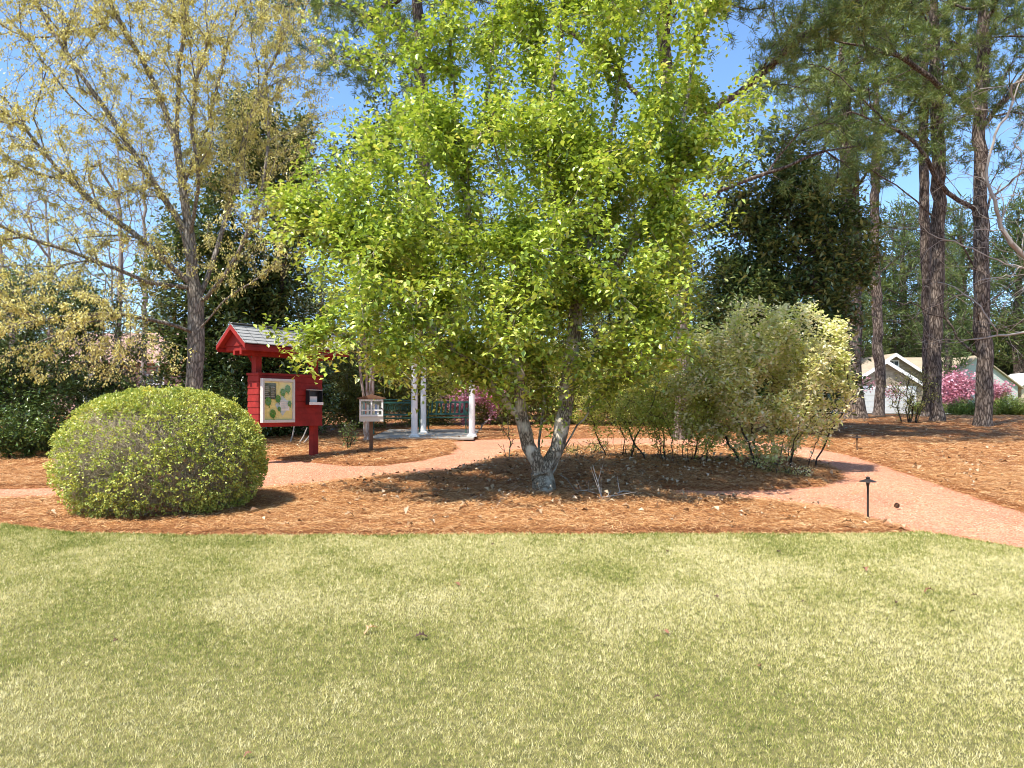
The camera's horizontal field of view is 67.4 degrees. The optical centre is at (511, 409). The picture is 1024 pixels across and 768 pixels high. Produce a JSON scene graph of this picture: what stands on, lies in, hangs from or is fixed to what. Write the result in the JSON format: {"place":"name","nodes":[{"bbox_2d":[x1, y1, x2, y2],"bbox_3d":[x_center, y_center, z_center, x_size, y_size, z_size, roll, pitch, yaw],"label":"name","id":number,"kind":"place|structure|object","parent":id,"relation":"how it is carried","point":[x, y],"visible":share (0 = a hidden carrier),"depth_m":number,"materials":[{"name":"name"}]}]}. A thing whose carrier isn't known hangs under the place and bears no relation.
{"place":"outdoors","nodes":[
{"label":"outdoors","id":0,"kind":"place"},
{"bbox_2d":[38,333,292,412],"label":"brick house","id":1,"kind":"structure","parent":0,"point":[147,372],"depth_m":44.00,"materials":[{"name":"white paint"}]},
{"bbox_2d":[146,374,163,387],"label":"window","id":2,"kind":"structure","parent":1,"relation":"in","point":[151,380],"depth_m":43.99,"materials":[{"name":"white paint"}]},
{"bbox_2d":[0,522,1023,767],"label":"lawn","id":3,"kind":"structure","parent":0,"point":[617,745],"depth_m":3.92,"materials":[{"name":"green plant"}]},
{"bbox_2d":[414,631,427,636],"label":"fallen leaf","id":4,"kind":"object","parent":3,"relation":"on","point":[420,633],"visible":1,"depth_m":4.64,"materials":[{"name":"brown plant"}]},
{"bbox_2d":[0,410,1023,542],"bbox_3d":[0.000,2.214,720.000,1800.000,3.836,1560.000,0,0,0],"label":"ground","id":5,"kind":"structure","parent":0,"point":[714,529],"depth_m":10.75,"materials":[{"name":"brown plant"}]},
{"bbox_2d":[0,262,47,403],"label":"pine","id":6,"kind":"object","parent":5,"relation":"on","point":[17,322],"visible":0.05,"depth_m":74.92,"materials":[{"name":"green plant"}]},
{"bbox_2d":[0,402,60,459],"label":"shrub","id":7,"kind":"object","parent":5,"relation":"on","point":[40,437],"visible":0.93,"depth_m":14.69,"materials":[{"name":"green plant"}]},
{"bbox_2d":[0,155,61,404],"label":"bare tree","id":8,"kind":"object","parent":5,"relation":"on","point":[1,252],"visible":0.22,"depth_m":36.04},
{"bbox_2d":[0,176,104,413],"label":"bare tree","id":9,"kind":"object","parent":5,"relation":"on","point":[48,256],"visible":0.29,"depth_m":29.88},
{"bbox_2d":[0,255,106,450],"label":"holly shrub","id":10,"kind":"object","parent":5,"relation":"on","point":[10,391],"visible":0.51,"depth_m":16.41,"materials":[{"name":"green plant"}]},
{"bbox_2d":[44,275,106,348],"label":"pine","id":11,"kind":"object","parent":5,"relation":"on","point":[72,307],"visible":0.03,"depth_m":84.41,"materials":[{"name":"green plant"}]},
{"bbox_2d":[1,257,183,438],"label":"holly shrub","id":12,"kind":"object","parent":5,"relation":"on","point":[112,387],"visible":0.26,"depth_m":18.67,"materials":[{"name":"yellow plant"}]},
{"bbox_2d":[44,115,178,391],"bbox_3d":[-13.932,-4.844,26.970,4.152,10.651,4.675,0,0,0],"label":"bare tree","id":13,"kind":"object","parent":5,"relation":"on","point":[121,261],"visible":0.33,"depth_m":26.93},
{"bbox_2d":[89,105,188,386],"bbox_3d":[-15.848,-6.422,33.011,4.122,13.471,4.705,0,0,0],"label":"bare tree","id":14,"kind":"object","parent":5,"relation":"on","point":[143,215],"visible":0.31,"depth_m":32.90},
{"bbox_2d":[42,381,270,518],"bbox_3d":[-4.222,0.466,9.287,2.504,1.635,2.412,0,0,0],"label":"clipped bush","id":15,"kind":"object","parent":5,"relation":"on","point":[193,423],"visible":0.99,"depth_m":8.54,"materials":[{"name":"green plant"}]},
{"bbox_2d":[141,294,178,332],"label":"pine","id":16,"kind":"object","parent":5,"relation":"on","point":[166,318],"visible":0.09,"depth_m":79.72,"materials":[{"name":"green plant"}]},
{"bbox_2d":[0,0,345,389],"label":"budding oak","id":17,"kind":"object","parent":5,"relation":"on","point":[196,299],"visible":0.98,"depth_m":16.18,"materials":[{"name":"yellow plant"}]},
{"bbox_2d":[121,76,344,435],"bbox_3d":[-7.631,-3.969,21.437,6.151,10.635,4.511,0,0,0],"label":"magnolia tree","id":18,"kind":"object","parent":5,"relation":"on","point":[273,294],"visible":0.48,"depth_m":20.62,"materials":[{"name":"green plant"}]},
{"bbox_2d":[163,368,344,436],"bbox_3d":[-6.756,0.041,19.991,4.762,2.331,2.633,0,0,-34],"label":"dark shrub","id":19,"kind":"object","parent":5,"relation":"on","point":[242,401],"visible":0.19,"depth_m":19.66,"materials":[{"name":"green plant"}]},
{"bbox_2d":[216,322,349,456],"bbox_3d":[-4.350,-0.242,14.794,0.880,2.650,2.450,0,0,36],"label":"notice kiosk","id":20,"kind":"object","parent":5,"relation":"on","point":[278,400],"visible":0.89,"depth_m":14.37,"materials":[{"name":"red paint"}]},
{"bbox_2d":[294,260,349,381],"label":"pine","id":21,"kind":"object","parent":5,"relation":"on","point":[316,293],"visible":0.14,"depth_m":77.44,"materials":[{"name":"green plant"}]},
{"bbox_2d":[339,416,362,448],"bbox_3d":[-3.546,0.610,16.898,0.565,0.943,0.545,0,0,0],"label":"sapling","id":22,"kind":"object","parent":5,"relation":"on","point":[348,434],"visible":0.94,"depth_m":16.85,"materials":[{"name":"green plant"}]},
{"bbox_2d":[240,0,471,396],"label":"tall pine","id":23,"kind":"object","parent":5,"relation":"on","point":[416,12],"visible":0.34,"depth_m":25.81,"materials":[{"name":"green plant"}]},
{"bbox_2d":[334,311,389,439],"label":"crepe myrtle","id":24,"kind":"object","parent":5,"relation":"on","point":[366,423],"visible":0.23,"depth_m":19.21,"materials":[{"name":"brown plant"}]},
{"bbox_2d":[318,336,410,427],"bbox_3d":[-4.844,-0.697,24.027,3.407,3.589,2.614,0,0,0],"label":"thicket shrub","id":25,"kind":"object","parent":5,"relation":"on","point":[349,405],"visible":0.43,"depth_m":23.56,"materials":[{"name":"green plant"}]},
{"bbox_2d":[357,394,385,450],"bbox_3d":[-3.006,0.346,16.395,0.600,1.340,0.430,0,0,-11],"label":"book box","id":26,"kind":"object","parent":5,"relation":"on","point":[370,398],"visible":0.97,"depth_m":16.24,"materials":[{"name":"white wood"}]},
{"bbox_2d":[360,399,382,416],"bbox_3d":[-2.967,-0.034,16.216,0.490,0.360,0.033,0,0,-11],"label":"door","id":27,"kind":"structure","parent":26,"relation":"in","point":[371,400],"depth_m":16.21,"materials":[{"name":"white paint"}]},
{"bbox_2d":[375,331,466,426],"bbox_3d":[-2.927,-0.794,25.035,3.566,3.661,2.531,0,0,0],"label":"thicket shrub","id":28,"kind":"object","parent":5,"relation":"on","point":[429,393],"visible":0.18,"depth_m":24.59,"materials":[{"name":"green plant"}]},
{"bbox_2d":[373,429,478,439],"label":"patio slab","id":29,"kind":"structure","parent":5,"relation":"on","point":[394,433],"depth_m":20.51,"materials":[{"name":"concrete"}]},
{"bbox_2d":[373,399,419,433],"bbox_3d":[-3.182,0.187,20.940,1.288,0.954,0.649,0,0,-17],"label":"garden bench","id":30,"kind":"object","parent":29,"relation":"on","point":[396,403],"visible":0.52,"depth_m":21.16,"materials":[{"name":"green paint"}]},
{"bbox_2d":[409,349,419,436],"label":"white column","id":31,"kind":"structure","parent":29,"relation":"on","point":[414,421],"depth_m":19.68,"materials":[{"name":"paint"}]},
{"bbox_2d":[418,356,427,433],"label":"white column","id":32,"kind":"structure","parent":29,"relation":"on","point":[423,418],"depth_m":20.84,"materials":[{"name":"paint"}]},
{"bbox_2d":[426,401,468,432],"bbox_3d":[-1.802,0.201,21.337,1.288,0.894,0.642,0,0,13],"label":"garden bench","id":33,"kind":"object","parent":29,"relation":"on","point":[465,412],"visible":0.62,"depth_m":21.55,"materials":[{"name":"green paint"}]},
{"bbox_2d":[467,381,476,436],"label":"white column","id":34,"kind":"structure","parent":29,"relation":"on","point":[472,416],"depth_m":19.83,"materials":[{"name":"paint"}]},
{"bbox_2d":[313,80,555,386],"bbox_3d":[-2.885,-5.941,28.927,9.987,12.855,4.525,0,0,0],"label":"magnolia tree","id":35,"kind":"object","parent":5,"relation":"on","point":[348,168],"visible":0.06,"depth_m":28.72,"materials":[{"name":"green plant"}]},
{"bbox_2d":[437,383,504,430],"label":"azalea shrub","id":36,"kind":"object","parent":5,"relation":"on","point":[462,397],"visible":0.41,"depth_m":22.52,"materials":[{"name":"plant"}]},
{"bbox_2d":[438,337,546,424],"bbox_3d":[-0.641,-0.783,25.465,3.926,3.822,2.697,0,0,0],"label":"thicket shrub","id":37,"kind":"object","parent":5,"relation":"on","point":[482,410],"visible":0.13,"depth_m":25.27,"materials":[{"name":"pink plant"}]},
{"bbox_2d":[223,0,786,492],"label":"lime green tree","id":38,"kind":"object","parent":5,"relation":"on","point":[557,138],"visible":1,"depth_m":9.79,"materials":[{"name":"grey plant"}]},
{"bbox_2d":[498,412,513,454],"bbox_3d":[-0.101,0.555,14.612,0.375,1.036,0.436,0,0,0],"label":"sapling","id":39,"kind":"object","parent":5,"relation":"on","point":[510,444],"visible":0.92,"depth_m":14.60,"materials":[{"name":"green plant"}]},
{"bbox_2d":[1,319,1012,411],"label":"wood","id":40,"kind":"object","parent":5,"relation":"on","point":[488,360],"depth_m":108.19,"materials":[{"name":"green wood"}]},
{"bbox_2d":[12,422,1020,528],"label":"leaf litter","id":41,"kind":"object","parent":5,"relation":"on","point":[584,483],"visible":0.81,"depth_m":11.54,"materials":[{"name":"brown plant"}]},
{"bbox_2d":[512,340,608,424],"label":"thicket shrub","id":42,"kind":"object","parent":5,"relation":"on","point":[545,417],"visible":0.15,"depth_m":25.63,"materials":[{"name":"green plant"}]},
{"bbox_2d":[563,440,581,453],"bbox_3d":[1.156,0.851,15.261,0.533,0.516,0.509,0,0,-19],"label":"ground sprout","id":43,"kind":"object","parent":5,"relation":"on","point":[571,451],"visible":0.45,"depth_m":15.16,"materials":[{"name":"beige plant"}]},
{"bbox_2d":[580,437,610,452],"bbox_3d":[1.701,0.801,15.733,0.699,0.476,0.544,0,0,0],"label":"ground sprout","id":44,"kind":"object","parent":5,"relation":"on","point":[595,447],"visible":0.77,"depth_m":15.76,"materials":[{"name":"beige plant"}]},
{"bbox_2d":[591,465,602,498],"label":"fallen branch","id":45,"kind":"object","parent":5,"relation":"on","point":[597,481],"visible":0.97,"depth_m":9.87,"materials":[{"name":"grey wood"}]},
{"bbox_2d":[581,259,615,412],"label":"pine","id":46,"kind":"object","parent":5,"relation":"on","point":[595,323],"visible":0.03,"depth_m":76.71,"materials":[{"name":"green plant"}]},
{"bbox_2d":[598,477,633,498],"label":"fallen branch","id":47,"kind":"object","parent":5,"relation":"on","point":[618,492],"visible":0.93,"depth_m":9.91,"materials":[{"name":"grey wood"}]},
{"bbox_2d":[553,364,680,456],"bbox_3d":[1.895,0.029,14.152,2.435,2.125,1.344,0,0,21],"label":"multi stem shrub","id":48,"kind":"object","parent":5,"relation":"on","point":[594,423],"visible":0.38,"depth_m":14.20,"materials":[{"name":"green plant"}]},
{"bbox_2d":[578,355,672,425],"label":"thicket shrub","id":49,"kind":"object","parent":5,"relation":"on","point":[630,422],"visible":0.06,"depth_m":24.73,"materials":[{"name":"green plant"}]},
{"bbox_2d":[537,127,720,417],"bbox_3d":[4.228,-5.257,30.032,8.966,11.845,4.684,0,0,0],"label":"magnolia tree","id":50,"kind":"object","parent":5,"relation":"on","point":[696,262],"visible":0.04,"depth_m":29.52,"materials":[{"name":"green plant"}]},
{"bbox_2d":[614,443,644,455],"bbox_3d":[2.251,0.888,14.553,0.583,0.528,0.516,0,0,33],"label":"ground sprout","id":51,"kind":"object","parent":5,"relation":"on","point":[630,450],"visible":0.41,"depth_m":14.60,"materials":[{"name":"green plant"}]},
{"bbox_2d":[381,0,938,439],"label":"tall pine","id":52,"kind":"object","parent":5,"relation":"on","point":[851,12],"visible":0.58,"depth_m":18.22,"materials":[{"name":"green plant"}]},
{"bbox_2d":[651,446,680,457],"bbox_3d":[2.789,0.902,13.922,0.582,0.480,0.494,0,0,-19],"label":"ground sprout","id":53,"kind":"object","parent":5,"relation":"on","point":[667,453],"visible":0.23,"depth_m":13.92,"materials":[{"name":"green plant"}]},
{"bbox_2d":[610,342,741,463],"bbox_3d":[2.774,-0.015,13.164,2.108,2.309,1.965,0,0,-36],"label":"multi stem shrub","id":54,"kind":"object","parent":5,"relation":"on","point":[652,413],"visible":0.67,"depth_m":13.00,"materials":[{"name":"green plant"}]},
{"bbox_2d":[647,338,738,426],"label":"thicket shrub","id":55,"kind":"object","parent":5,"relation":"on","point":[675,397],"visible":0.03,"depth_m":24.17,"materials":[{"name":"green plant"}]},
{"bbox_2d":[689,266,725,356],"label":"pine","id":56,"kind":"object","parent":5,"relation":"on","point":[700,292],"visible":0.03,"depth_m":81.71,"materials":[{"name":"green plant"}]},
{"bbox_2d":[695,451,723,460],"bbox_3d":[3.362,0.942,13.226,0.576,0.486,0.510,0,0,40],"label":"ground sprout","id":57,"kind":"object","parent":5,"relation":"on","point":[707,457],"visible":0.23,"depth_m":13.20,"materials":[{"name":"green plant"}]},
{"bbox_2d":[738,456,771,470],"bbox_3d":[3.905,1.007,12.392,0.578,0.493,0.566,0,0,0],"label":"ground sprout","id":58,"kind":"object","parent":5,"relation":"on","point":[759,463],"visible":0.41,"depth_m":12.37,"materials":[{"name":"green plant"}]},
{"bbox_2d":[658,295,863,466],"bbox_3d":[4.175,-0.398,13.025,3.411,3.082,2.280,0,0,0],"label":"variegated shrub","id":59,"kind":"object","parent":5,"relation":"on","point":[760,363],"visible":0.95,"depth_m":12.72,"materials":[{"name":"green plant"}]},
{"bbox_2d":[760,458,793,473],"bbox_3d":[4.140,1.012,12.007,0.521,0.496,0.553,0,0,0],"label":"ground sprout","id":60,"kind":"object","parent":5,"relation":"on","point":[778,471],"visible":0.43,"depth_m":12.01,"materials":[{"name":"green plant"}]},
{"bbox_2d":[687,116,898,433],"bbox_3d":[7.707,-3.541,21.971,6.058,9.703,4.563,0,0,0],"label":"magnolia tree","id":61,"kind":"object","parent":5,"relation":"on","point":[825,275],"visible":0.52,"depth_m":21.16,"materials":[{"name":"green plant"}]},
{"bbox_2d":[783,462,816,477],"bbox_3d":[4.404,1.005,11.869,0.541,0.395,0.550,0,0,0],"label":"ground sprout","id":62,"kind":"object","parent":5,"relation":"on","point":[801,471],"visible":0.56,"depth_m":11.82,"materials":[{"name":"green plant"}]},
{"bbox_2d":[729,0,944,419],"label":"tall pine","id":63,"kind":"object","parent":5,"relation":"on","point":[861,411],"visible":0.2,"depth_m":29.70,"materials":[{"name":"green plant"}]},
{"bbox_2d":[806,293,870,347],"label":"pine","id":64,"kind":"object","parent":5,"relation":"on","point":[865,316],"depth_m":73.31,"materials":[{"name":"green plant"}]},
{"bbox_2d":[813,210,899,356],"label":"pine","id":65,"kind":"object","parent":5,"relation":"on","point":[885,271],"visible":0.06,"depth_m":85.94,"materials":[{"name":"green plant"}]},
{"bbox_2d":[853,435,860,449],"bbox_3d":[7.434,0.744,16.552,0.175,0.392,0.175,0,0,0],"label":"path light","id":66,"kind":"object","parent":5,"relation":"on","point":[856,437],"visible":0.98,"depth_m":16.54,"materials":[{"name":"brown metal"}]},
{"bbox_2d":[859,476,876,518],"bbox_3d":[3.919,1.006,8.458,0.184,0.542,0.184,0,0,0],"label":"path light","id":67,"kind":"object","parent":5,"relation":"on","point":[868,480],"visible":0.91,"depth_m":8.45,"materials":[{"name":"brown metal"}]},
{"bbox_2d":[836,374,905,412],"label":"azalea shrub","id":68,"kind":"object","parent":5,"relation":"on","point":[886,389],"visible":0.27,"depth_m":47.67,"materials":[{"name":"plant"}]},
{"bbox_2d":[821,353,922,411],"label":"shingled cottage","id":69,"kind":"structure","parent":5,"relation":"on","point":[896,364],"depth_m":65.80,"materials":[{"name":"white paint"}]},
{"bbox_2d":[864,389,912,411],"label":"garage door","id":70,"kind":"structure","parent":69,"relation":"in","point":[869,397],"depth_m":65.73,"materials":[{"name":"grey"}]},
{"bbox_2d":[890,360,898,366],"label":"window","id":71,"kind":"structure","parent":69,"relation":"in","point":[896,362],"depth_m":69.98,"materials":[{"name":"black glass"}]},
{"bbox_2d":[861,274,893,356],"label":"pine","id":72,"kind":"object","parent":5,"relation":"on","point":[870,324],"visible":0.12,"depth_m":78.99,"materials":[{"name":"green plant"}]},
{"bbox_2d":[792,0,975,415],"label":"tall pine","id":73,"kind":"object","parent":5,"relation":"on","point":[879,363],"visible":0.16,"depth_m":37.76,"materials":[{"name":"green plant"}]},
{"bbox_2d":[862,271,922,356],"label":"pine","id":74,"kind":"object","parent":5,"relation":"on","point":[895,344],"visible":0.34,"depth_m":82.83,"materials":[{"name":"green plant"}]},
{"bbox_2d":[770,0,1023,426],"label":"tall pine","id":75,"kind":"object","parent":5,"relation":"on","point":[984,39],"visible":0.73,"depth_m":24.18,"materials":[{"name":"green plant"}]},
{"bbox_2d":[777,0,1020,420],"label":"tall pine","id":76,"kind":"object","parent":5,"relation":"on","point":[936,408],"visible":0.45,"depth_m":27.86,"materials":[{"name":"green plant"}]},
{"bbox_2d":[864,192,949,356],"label":"pine","id":77,"kind":"object","parent":5,"relation":"on","point":[901,237],"visible":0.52,"depth_m":82.77,"materials":[{"name":"green plant"}]},
{"bbox_2d":[882,367,941,422],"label":"multi stem shrub","id":78,"kind":"object","parent":5,"relation":"on","point":[909,403],"visible":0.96,"depth_m":26.44,"materials":[{"name":"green plant"}]},
{"bbox_2d":[822,356,1023,406],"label":"tan roofed house","id":79,"kind":"structure","parent":5,"relation":"on","point":[1017,380],"depth_m":70.00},
{"bbox_2d":[903,399,946,414],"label":"juniper shrub","id":80,"kind":"object","parent":5,"relation":"on","point":[915,406],"visible":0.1,"depth_m":45.84,"materials":[{"name":"green plant"}]},
{"bbox_2d":[907,282,944,356],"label":"pine","id":81,"kind":"object","parent":5,"relation":"on","point":[912,307],"visible":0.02,"depth_m":91.64,"materials":[{"name":"green plant"}]},
{"bbox_2d":[834,0,1023,416],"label":"tall pine","id":82,"kind":"object","parent":5,"relation":"on","point":[924,182],"visible":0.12,"depth_m":32.81,"materials":[{"name":"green plant"}]},
{"bbox_2d":[912,230,972,412],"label":"pine","id":83,"kind":"object","parent":5,"relation":"on","point":[948,349],"visible":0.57,"depth_m":65.42,"materials":[{"name":"green plant"}]},
{"bbox_2d":[876,71,1023,362],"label":"bare tree","id":84,"kind":"object","parent":5,"relation":"on","point":[1012,244],"visible":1,"depth_m":19.81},
{"bbox_2d":[942,397,974,415],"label":"juniper shrub","id":85,"kind":"object","parent":5,"relation":"on","point":[960,408],"visible":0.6,"depth_m":35.77,"materials":[{"name":"green plant"}]},
{"bbox_2d":[942,364,975,407],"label":"azalea shrub","id":86,"kind":"object","parent":5,"relation":"on","point":[953,389],"visible":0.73,"depth_m":57.01,"materials":[{"name":"pink plant"}]},
{"bbox_2d":[909,192,1013,356],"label":"pine","id":87,"kind":"object","parent":5,"relation":"on","point":[956,218],"visible":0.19,"depth_m":88.99,"materials":[{"name":"green plant"}]},
{"bbox_2d":[951,303,994,355],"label":"pine","id":88,"kind":"object","parent":5,"relation":"on","point":[971,341],"visible":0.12,"depth_m":87.71,"materials":[{"name":"green plant"}]},
{"bbox_2d":[967,187,1023,373],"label":"pine","id":89,"kind":"object","parent":5,"relation":"on","point":[1018,365],"visible":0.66,"depth_m":79.55,"materials":[{"name":"green plant"}]},
{"bbox_2d":[990,304,1013,374],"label":"pine","id":90,"kind":"object","parent":5,"relation":"on","point":[1001,367],"visible":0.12,"depth_m":91.61,"materials":[{"name":"green plant"}]},
{"bbox_2d":[994,379,1016,411],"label":"azalea shrub","id":91,"kind":"object","parent":5,"relation":"on","point":[998,391],"visible":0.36,"depth_m":59.11,"materials":[{"name":"pink plant"}]},
{"bbox_2d":[993,390,1023,415],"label":"juniper shrub","id":92,"kind":"object","parent":5,"relation":"on","point":[1006,408],"visible":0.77,"depth_m":35.69,"materials":[{"name":"green plant"}]},
{"bbox_2d":[1007,252,1023,358],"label":"pine","id":93,"kind":"object","parent":5,"relation":"on","point":[1021,308],"visible":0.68,"depth_m":77.28,"materials":[{"name":"green plant"}]},
{"bbox_2d":[0,438,1023,547],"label":"gravel path","id":94,"kind":"structure","parent":0,"point":[1002,535],"depth_m":10.81,"materials":[{"name":"gravel"}]},
{"bbox_2d":[0,0,1023,408],"label":"sky","id":95,"kind":"structure","parent":0,"point":[724,69],"materials":[{"name":"blue"}]},
{"bbox_2d":[829,412,945,413],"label":"driveway","id":96,"kind":"structure","parent":0,"point":[888,412],"depth_m":65.05,"materials":[{"name":"concrete"}]}
]}

